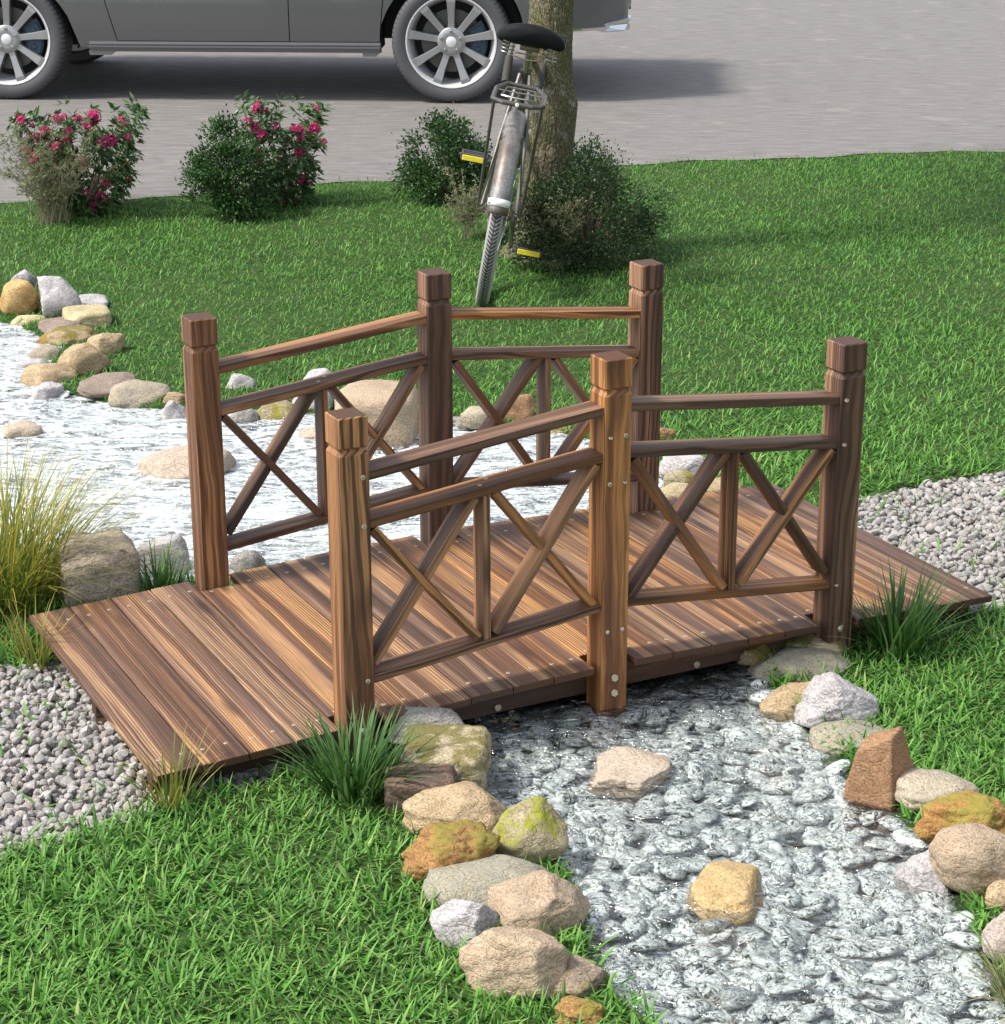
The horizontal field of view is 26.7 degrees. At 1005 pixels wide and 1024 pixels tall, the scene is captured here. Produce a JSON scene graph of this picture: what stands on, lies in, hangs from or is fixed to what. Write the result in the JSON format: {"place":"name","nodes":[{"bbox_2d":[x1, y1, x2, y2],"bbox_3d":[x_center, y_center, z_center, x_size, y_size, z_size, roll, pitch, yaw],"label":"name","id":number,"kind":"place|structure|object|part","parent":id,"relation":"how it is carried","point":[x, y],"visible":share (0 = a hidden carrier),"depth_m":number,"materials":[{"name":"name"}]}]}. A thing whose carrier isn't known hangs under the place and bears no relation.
{"place":"outdoors","nodes":[
{"label":"outdoors","id":0,"kind":"place"},
{"bbox_2d":[0,663,333,859],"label":"gravel","id":1,"kind":"structure","parent":0,"point":[47,728],"depth_m":4.66,"materials":[{"name":"grey gravel"}]},
{"bbox_2d":[0,146,1004,1023],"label":"ground","id":2,"kind":"structure","parent":0,"point":[212,299],"depth_m":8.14,"materials":[{"name":"green plant"}]},
{"bbox_2d":[0,278,40,314],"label":"stone","id":3,"kind":"object","parent":2,"relation":"on","point":[18,295],"visible":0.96,"depth_m":8.36,"materials":[{"name":"brown stone"}]},
{"bbox_2d":[11,269,37,286],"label":"stone","id":4,"kind":"object","parent":2,"relation":"on","point":[24,274],"visible":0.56,"depth_m":8.79,"materials":[{"name":"grey stone"}]},
{"bbox_2d":[0,590,83,669],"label":"ornamental grass","id":5,"kind":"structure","parent":2,"relation":"on","point":[41,654],"depth_m":5.15,"materials":[{"name":"plant"}]},
{"bbox_2d":[35,332,58,346],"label":"stone","id":6,"kind":"object","parent":2,"relation":"on","point":[42,340],"visible":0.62,"depth_m":8.03,"materials":[{"name":"brown stone"}]},
{"bbox_2d":[0,119,103,225],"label":"wispy plant","id":7,"kind":"object","parent":2,"relation":"on","point":[56,192],"visible":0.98,"depth_m":9.92,"materials":[{"name":"green plant"}]},
{"bbox_2d":[37,276,81,317],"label":"stone","id":8,"kind":"object","parent":2,"relation":"on","point":[58,294],"visible":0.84,"depth_m":8.33,"materials":[{"name":"grey stone"}]},
{"bbox_2d":[38,317,81,333],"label":"stone","id":9,"kind":"object","parent":2,"relation":"on","point":[47,325],"visible":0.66,"depth_m":8.15,"materials":[{"name":"grey stone"}]},
{"bbox_2d":[46,325,98,345],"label":"stone","id":10,"kind":"object","parent":2,"relation":"on","point":[73,334],"visible":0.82,"depth_m":8.01,"materials":[{"name":"brown stone"}]},
{"bbox_2d":[6,91,150,215],"bbox_3d":[-2.024,-1.700,10.193,0.715,0.577,0.581,-10,22,-25],"label":"flowering shrub","id":11,"kind":"object","parent":2,"relation":"on","point":[120,178],"visible":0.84,"depth_m":10.12,"materials":[{"name":"green plant"}]},
{"bbox_2d":[57,343,110,374],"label":"stone","id":12,"kind":"object","parent":2,"relation":"on","point":[85,358],"visible":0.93,"depth_m":7.57,"materials":[{"name":"beige stone"}]},
{"bbox_2d":[62,304,111,327],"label":"stone","id":13,"kind":"object","parent":2,"relation":"on","point":[91,315],"visible":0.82,"depth_m":8.20,"materials":[{"name":"beige stone"}]},
{"bbox_2d":[79,294,108,305],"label":"stone","id":14,"kind":"object","parent":2,"relation":"on","point":[87,299],"visible":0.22,"depth_m":8.50,"materials":[{"name":"grey stone"}]},
{"bbox_2d":[0,419,192,627],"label":"ornamental grass","id":15,"kind":"object","parent":2,"relation":"on","point":[29,580],"depth_m":5.54,"materials":[{"name":"plant"}]},
{"bbox_2d":[58,528,140,606],"bbox_3d":[-1.057,0.154,5.565,0.213,0.178,0.213,-4,20,-11],"label":"stone","id":16,"kind":"object","parent":2,"relation":"on","point":[117,578],"visible":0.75,"depth_m":5.47,"materials":[{"name":"brown stone"}]},
{"bbox_2d":[87,333,125,354],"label":"stone","id":17,"kind":"object","parent":2,"relation":"on","point":[103,343],"visible":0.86,"depth_m":7.83,"materials":[{"name":"brown stone"}]},
{"bbox_2d":[77,372,136,397],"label":"stone","id":18,"kind":"object","parent":2,"relation":"on","point":[99,385],"visible":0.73,"depth_m":7.34,"materials":[{"name":"stone"}]},
{"bbox_2d":[136,527,194,591],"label":"ornamental grass","id":19,"kind":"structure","parent":2,"relation":"on","point":[163,579],"depth_m":5.59,"materials":[{"name":"green plant"}]},
{"bbox_2d":[111,719,222,815],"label":"ornamental grass","id":20,"kind":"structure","parent":2,"relation":"on","point":[176,791],"depth_m":4.43,"materials":[{"name":"plant"}]},
{"bbox_2d":[175,103,280,224],"bbox_3d":[-1.303,-1.659,10.092,0.502,0.541,0.507,16,25,39],"label":"evergreen shrub","id":21,"kind":"object","parent":2,"relation":"on","point":[203,173],"visible":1,"depth_m":10.03,"materials":[{"name":"green plant"}]},
{"bbox_2d":[226,373,255,388],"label":"stone","id":22,"kind":"object","parent":2,"relation":"on","point":[237,380],"visible":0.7,"depth_m":7.40,"materials":[{"name":"grey stone"}]},
{"bbox_2d":[233,89,335,204],"bbox_3d":[-1.052,-1.775,10.378,0.510,0.570,0.451,-10,22,-25],"label":"flowering shrub","id":23,"kind":"object","parent":2,"relation":"on","point":[289,190],"visible":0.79,"depth_m":10.31,"materials":[{"name":"green plant"}]},
{"bbox_2d":[292,368,333,409],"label":"stone","id":24,"kind":"object","parent":2,"relation":"on","point":[315,372],"visible":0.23,"depth_m":7.16,"materials":[{"name":"grey stone"}]},
{"bbox_2d":[257,695,452,828],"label":"ornamental grass","id":25,"kind":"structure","parent":2,"relation":"on","point":[346,781],"depth_m":4.47,"materials":[{"name":"green plant"}]},
{"bbox_2d":[384,762,455,812],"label":"stone","id":26,"kind":"object","parent":2,"relation":"on","point":[445,774],"visible":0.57,"depth_m":4.42,"materials":[{"name":"brown stone"}]},
{"bbox_2d":[387,707,465,743],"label":"stone","id":27,"kind":"object","parent":2,"relation":"on","point":[438,715],"visible":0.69,"depth_m":4.67,"materials":[{"name":"grey stone"}]},
{"bbox_2d":[386,102,494,204],"bbox_3d":[-0.268,-1.794,10.513,0.620,0.512,0.551,-10,22,-25],"label":"evergreen shrub","id":28,"kind":"object","parent":2,"relation":"on","point":[448,149],"visible":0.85,"depth_m":10.43,"materials":[{"name":"green plant"}]},
{"bbox_2d":[399,724,491,789],"bbox_3d":[-0.125,0.534,4.595,0.195,0.099,0.199,1,20,4],"label":"stone","id":29,"kind":"object","parent":2,"relation":"on","point":[467,748],"visible":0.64,"depth_m":4.54,"materials":[{"name":"beige stone"}]},
{"bbox_2d":[401,819,500,880],"bbox_3d":[-0.106,0.671,4.177,0.176,0.124,0.147,-13,23,-32],"label":"stone","id":30,"kind":"object","parent":2,"relation":"on","point":[434,845],"visible":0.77,"depth_m":4.14,"materials":[{"name":"stone"}]},
{"bbox_2d":[402,781,506,836],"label":"stone","id":31,"kind":"object","parent":2,"relation":"on","point":[468,800],"visible":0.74,"depth_m":4.32,"materials":[{"name":"beige stone"}]},
{"bbox_2d":[436,166,488,239],"bbox_3d":[-0.158,-1.405,9.674,0.334,0.331,0.262,-7,21,-17],"label":"wispy plant","id":32,"kind":"object","parent":2,"relation":"on","point":[463,216],"visible":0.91,"depth_m":9.66,"materials":[{"name":"green plant"}]},
{"bbox_2d":[429,898,498,947],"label":"stone","id":33,"kind":"object","parent":2,"relation":"on","point":[462,918],"visible":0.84,"depth_m":3.92,"materials":[{"name":"grey stone"}]},
{"bbox_2d":[423,854,548,907],"bbox_3d":[-0.029,0.718,4.100,0.251,0.078,0.181,0,20,0],"label":"stone","id":34,"kind":"object","parent":2,"relation":"on","point":[475,880],"visible":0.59,"depth_m":4.06,"materials":[{"name":"grey stone"}]},
{"bbox_2d":[0,327,1004,1023],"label":"pebbles","id":35,"kind":"object","parent":2,"relation":"on","point":[786,937],"visible":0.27,"depth_m":4.39,"materials":[{"name":"grey gravel"}]},
{"bbox_2d":[0,419,43,445],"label":"stone","id":36,"kind":"object","parent":35,"relation":"on","point":[15,430],"visible":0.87,"depth_m":6.94,"materials":[{"name":"beige stone"}]},
{"bbox_2d":[15,358,46,372],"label":"stone","id":37,"kind":"object","parent":35,"relation":"on","point":[25,363],"visible":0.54,"depth_m":7.74,"materials":[{"name":"grey stone"}]},
{"bbox_2d":[256,400,292,425],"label":"stone","id":38,"kind":"object","parent":35,"relation":"on","point":[278,410],"visible":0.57,"depth_m":7.12,"materials":[{"name":"yellow stone"}]},
{"bbox_2d":[299,426,315,445],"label":"stone","id":39,"kind":"object","parent":35,"relation":"on","point":[308,433],"visible":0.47,"depth_m":6.92,"materials":[{"name":"beige stone"}]},
{"bbox_2d":[588,746,671,798],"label":"stone","id":40,"kind":"object","parent":35,"relation":"on","point":[637,772],"visible":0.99,"depth_m":4.60,"materials":[{"name":"beige stone"}]},
{"bbox_2d":[687,860,764,926],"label":"stone","id":41,"kind":"object","parent":35,"relation":"on","point":[728,888],"visible":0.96,"depth_m":4.12,"materials":[{"name":"beige stone"}]},
{"bbox_2d":[29,259,991,794],"bbox_3d":[0.033,-0.079,5.214,2.211,0.858,1.003,-10,22,-25],"label":"footbridge","id":42,"kind":"object","parent":2,"relation":"on","point":[631,573],"visible":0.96,"depth_m":5.03,"materials":[{"name":"brown wood"}]},
{"bbox_2d":[459,23,564,305],"bbox_3d":[0.048,-1.557,8.943,0.428,1.112,2.005,11,20,-1],"label":"bicycle","id":43,"kind":"object","parent":2,"relation":"on","point":[507,160],"visible":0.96,"depth_m":8.29,"materials":[{"name":"silver metal"}]},
{"bbox_2d":[459,926,568,999],"bbox_3d":[0.026,0.800,3.806,0.208,0.130,0.149,0,20,0],"label":"stone","id":44,"kind":"object","parent":2,"relation":"on","point":[504,957],"visible":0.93,"depth_m":3.76,"materials":[{"name":"beige stone"}]},
{"bbox_2d":[503,394,535,420],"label":"stone","id":45,"kind":"object","parent":2,"relation":"on","point":[523,406],"visible":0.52,"depth_m":7.03,"materials":[{"name":"brown stone"}]},
{"bbox_2d":[492,796,568,863],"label":"stone","id":46,"kind":"object","parent":2,"relation":"on","point":[535,828],"visible":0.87,"depth_m":4.21,"materials":[{"name":"green stone"}]},
{"bbox_2d":[499,0,577,263],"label":"tree","id":47,"kind":"object","parent":2,"relation":"on","point":[555,140],"visible":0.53,"depth_m":9.07,"materials":[{"name":"brown plant"}]},
{"bbox_2d":[488,870,590,935],"bbox_3d":[0.067,0.738,3.992,0.200,0.120,0.144,0,20,1],"label":"stone","id":48,"kind":"object","parent":2,"relation":"on","point":[535,899],"visible":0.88,"depth_m":3.96,"materials":[{"name":"beige stone"}]},
{"bbox_2d":[515,176,594,270],"bbox_3d":[0.222,-1.227,9.037,0.354,0.423,0.394,3,20,8],"label":"wispy plant","id":49,"kind":"object","parent":2,"relation":"on","point":[559,212],"visible":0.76,"depth_m":8.99,"materials":[{"name":"green plant"}]},
{"bbox_2d":[551,995,606,1023],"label":"stone","id":50,"kind":"object","parent":2,"relation":"on","point":[574,1005],"visible":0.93,"depth_m":3.68,"materials":[{"name":"stone"}]},
{"bbox_2d":[552,955,609,997],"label":"stone","id":51,"kind":"object","parent":2,"relation":"on","point":[573,978],"visible":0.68,"depth_m":3.77,"materials":[{"name":"brown stone"}]},
{"bbox_2d":[499,134,683,275],"bbox_3d":[0.362,-1.347,9.166,0.873,0.572,0.691,-10,22,-25],"label":"evergreen shrub","id":52,"kind":"object","parent":2,"relation":"on","point":[591,251],"visible":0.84,"depth_m":9.08,"materials":[{"name":"green plant"}]},
{"bbox_2d":[571,130,622,228],"bbox_3d":[0.385,-1.554,9.937,0.437,0.449,0.411,-2,20,-4],"label":"evergreen shrub","id":53,"kind":"object","parent":2,"relation":"on","point":[587,148],"visible":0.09,"depth_m":9.92,"materials":[{"name":"green plant"}]},
{"bbox_2d":[660,428,675,438],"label":"stone","id":54,"kind":"object","parent":2,"relation":"on","point":[666,432],"visible":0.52,"depth_m":6.84,"materials":[{"name":"brown stone"}]},
{"bbox_2d":[661,482,687,497],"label":"stone","id":55,"kind":"object","parent":2,"relation":"on","point":[673,489],"visible":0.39,"depth_m":6.27,"materials":[{"name":"beige stone"}]},
{"bbox_2d":[663,469,693,485],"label":"stone","id":56,"kind":"object","parent":2,"relation":"on","point":[680,475],"visible":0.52,"depth_m":6.39,"materials":[{"name":"beige stone"}]},
{"bbox_2d":[659,455,704,477],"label":"stone","id":57,"kind":"object","parent":2,"relation":"on","point":[691,463],"visible":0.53,"depth_m":6.47,"materials":[{"name":"grey stone"}]},
{"bbox_2d":[705,477,741,492],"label":"stone","id":58,"kind":"object","parent":2,"relation":"on","point":[714,486],"visible":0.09,"depth_m":6.31,"materials":[{"name":"beige stone"}]},
{"bbox_2d":[737,644,771,665],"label":"stone","id":59,"kind":"object","parent":2,"relation":"on","point":[748,658],"visible":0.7,"depth_m":5.15,"materials":[{"name":"brown stone"}]},
{"bbox_2d":[759,681,810,721],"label":"stone","id":60,"kind":"object","parent":2,"relation":"on","point":[771,704],"visible":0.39,"depth_m":4.93,"materials":[{"name":"beige stone"}]},
{"bbox_2d":[747,646,850,681],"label":"stone","id":61,"kind":"object","parent":2,"relation":"on","point":[795,657],"visible":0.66,"depth_m":5.09,"materials":[{"name":"grey stone"}]},
{"bbox_2d":[784,633,845,655],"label":"stone","id":62,"kind":"object","parent":2,"relation":"on","point":[814,641],"visible":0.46,"depth_m":5.18,"materials":[{"name":"grey stone"}]},
{"bbox_2d":[794,672,878,727],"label":"stone","id":63,"kind":"object","parent":2,"relation":"on","point":[826,694],"visible":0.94,"depth_m":4.82,"materials":[{"name":"grey stone"}]},
{"bbox_2d":[808,720,883,755],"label":"stone","id":64,"kind":"object","parent":2,"relation":"on","point":[818,733],"visible":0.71,"depth_m":4.74,"materials":[{"name":"beige stone"}]},
{"bbox_2d":[843,726,913,811],"bbox_3d":[0.810,0.530,4.500,0.141,0.179,0.109,10,22,27],"label":"stone","id":65,"kind":"object","parent":2,"relation":"on","point":[882,761],"visible":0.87,"depth_m":4.47,"materials":[{"name":"brown stone"}]},
{"bbox_2d":[827,555,993,663],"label":"ornamental grass","id":66,"kind":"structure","parent":2,"relation":"on","point":[907,634],"depth_m":5.18,"materials":[{"name":"green plant"}]},
{"bbox_2d":[893,849,951,896],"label":"stone","id":67,"kind":"object","parent":2,"relation":"on","point":[917,874],"visible":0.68,"depth_m":4.16,"materials":[{"name":"grey stone"}]},
{"bbox_2d":[894,768,979,811],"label":"stone","id":68,"kind":"object","parent":2,"relation":"on","point":[916,786],"visible":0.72,"depth_m":4.43,"materials":[{"name":"grey stone"}]},
{"bbox_2d":[913,789,1004,842],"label":"stone","id":69,"kind":"object","parent":2,"relation":"on","point":[955,808],"visible":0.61,"depth_m":4.29,"materials":[{"name":"yellow stone"}]},
{"bbox_2d":[928,823,1004,894],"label":"stone","id":70,"kind":"object","parent":2,"relation":"on","point":[965,857],"visible":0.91,"depth_m":4.09,"materials":[{"name":"beige stone"}]},
{"bbox_2d":[938,911,1004,1023],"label":"ornamental grass","id":71,"kind":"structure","parent":2,"relation":"on","point":[1001,987],"depth_m":3.79,"materials":[{"name":"green plant"}]},
{"bbox_2d":[981,911,1004,963],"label":"stone","id":72,"kind":"object","parent":2,"relation":"on","point":[996,925],"visible":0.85,"depth_m":3.87,"materials":[{"name":"beige stone"}]},
{"bbox_2d":[985,880,1004,910],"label":"stone","id":73,"kind":"object","parent":2,"relation":"on","point":[995,894],"visible":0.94,"depth_m":4.04,"materials":[{"name":"beige stone"}]},
{"bbox_2d":[0,0,1004,202],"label":"road","id":74,"kind":"structure","parent":0,"point":[669,80],"depth_m":13.89,"materials":[{"name":"grey asphalt"}]},
{"bbox_2d":[0,0,631,101],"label":"parked car","id":75,"kind":"object","parent":74,"relation":"on","point":[447,50],"visible":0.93,"depth_m":13.34,"materials":[{"name":"grey paint"}]},
{"bbox_3d":[-1.971,-3.289,13.288,1.261,0.659,0.066,1,20,3],"label":"door","id":76,"kind":"part","parent":75,"relation":"part of","materials":[{"name":"grey paint"}]},
{"bbox_3d":[-1.022,-3.273,13.233,0.629,0.663,0.067,1,20,3],"label":"door","id":77,"kind":"part","parent":75,"relation":"part of","materials":[{"name":"grey paint"}]},
{"bbox_2d":[0,323,1004,1023],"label":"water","id":78,"kind":"structure","parent":0,"point":[138,491],"depth_m":6.30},
{"bbox_2d":[9,315,47,326],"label":"stone","id":79,"kind":"object","parent":78,"relation":"on","point":[29,318],"visible":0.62,"depth_m":8.27,"materials":[{"name":"beige stone"}]},
{"bbox_2d":[28,345,62,359],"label":"stone","id":80,"kind":"object","parent":78,"relation":"on","point":[41,351],"visible":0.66,"depth_m":7.83,"materials":[{"name":"grey stone"}]},
{"bbox_2d":[30,381,63,407],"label":"stone","id":81,"kind":"object","parent":78,"relation":"on","point":[47,390],"visible":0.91,"depth_m":7.32,"materials":[{"name":"grey stone"}]},
{"bbox_2d":[20,363,76,386],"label":"stone","id":82,"kind":"object","parent":78,"relation":"on","point":[35,375],"visible":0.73,"depth_m":7.49,"materials":[{"name":"beige stone"}]},
{"bbox_2d":[108,379,170,409],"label":"stone","id":83,"kind":"object","parent":78,"relation":"on","point":[133,393],"visible":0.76,"depth_m":7.25,"materials":[{"name":"beige stone"}]},
{"bbox_2d":[137,533,191,580],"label":"stone","id":84,"kind":"object","parent":78,"relation":"on","point":[179,538],"visible":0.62,"depth_m":5.77,"materials":[{"name":"grey stone"}]},
{"bbox_2d":[160,400,186,427],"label":"stone","id":85,"kind":"object","parent":78,"relation":"on","point":[171,409],"visible":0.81,"depth_m":7.10,"materials":[{"name":"grey stone"}]},
{"bbox_2d":[163,391,184,403],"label":"stone","id":86,"kind":"object","parent":78,"relation":"on","point":[176,397],"visible":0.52,"depth_m":7.23,"materials":[{"name":"beige stone"}]},
{"bbox_2d":[137,445,236,485],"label":"stone","id":87,"kind":"object","parent":78,"relation":"on","point":[174,461],"visible":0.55,"depth_m":6.54,"materials":[{"name":"beige stone"}]},
{"bbox_2d":[230,409,258,428],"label":"stone","id":88,"kind":"object","parent":78,"relation":"on","point":[245,417],"visible":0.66,"depth_m":7.08,"materials":[{"name":"grey stone"}]},
{"bbox_2d":[229,550,265,572],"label":"stone","id":89,"kind":"object","parent":78,"relation":"on","point":[248,559],"visible":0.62,"depth_m":5.77,"materials":[{"name":"grey stone"}]},
{"bbox_2d":[334,379,418,457],"bbox_3d":[-0.413,-0.305,6.918,0.288,0.209,0.288,-1,20,-3],"label":"stone","id":90,"kind":"object","parent":78,"relation":"on","point":[369,398],"visible":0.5,"depth_m":6.81,"materials":[{"name":"beige stone"}]},
{"bbox_2d":[453,416,472,429],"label":"stone","id":91,"kind":"object","parent":78,"relation":"on","point":[456,422],"visible":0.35,"depth_m":7.02,"materials":[{"name":"grey stone"}]},
{"bbox_2d":[460,405,486,428],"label":"stone","id":92,"kind":"object","parent":78,"relation":"on","point":[472,417],"visible":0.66,"depth_m":6.96,"materials":[{"name":"beige stone"}]},
{"bbox_2d":[551,426,570,436],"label":"stone","id":93,"kind":"object","parent":78,"relation":"on","point":[558,430],"visible":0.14,"depth_m":6.96,"materials":[{"name":"beige stone"}]},
{"bbox_2d":[857,471,1004,612],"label":"gravel","id":94,"kind":"structure","parent":0,"point":[888,524],"depth_m":6.10,"materials":[{"name":"grey gravel"}]}
]}

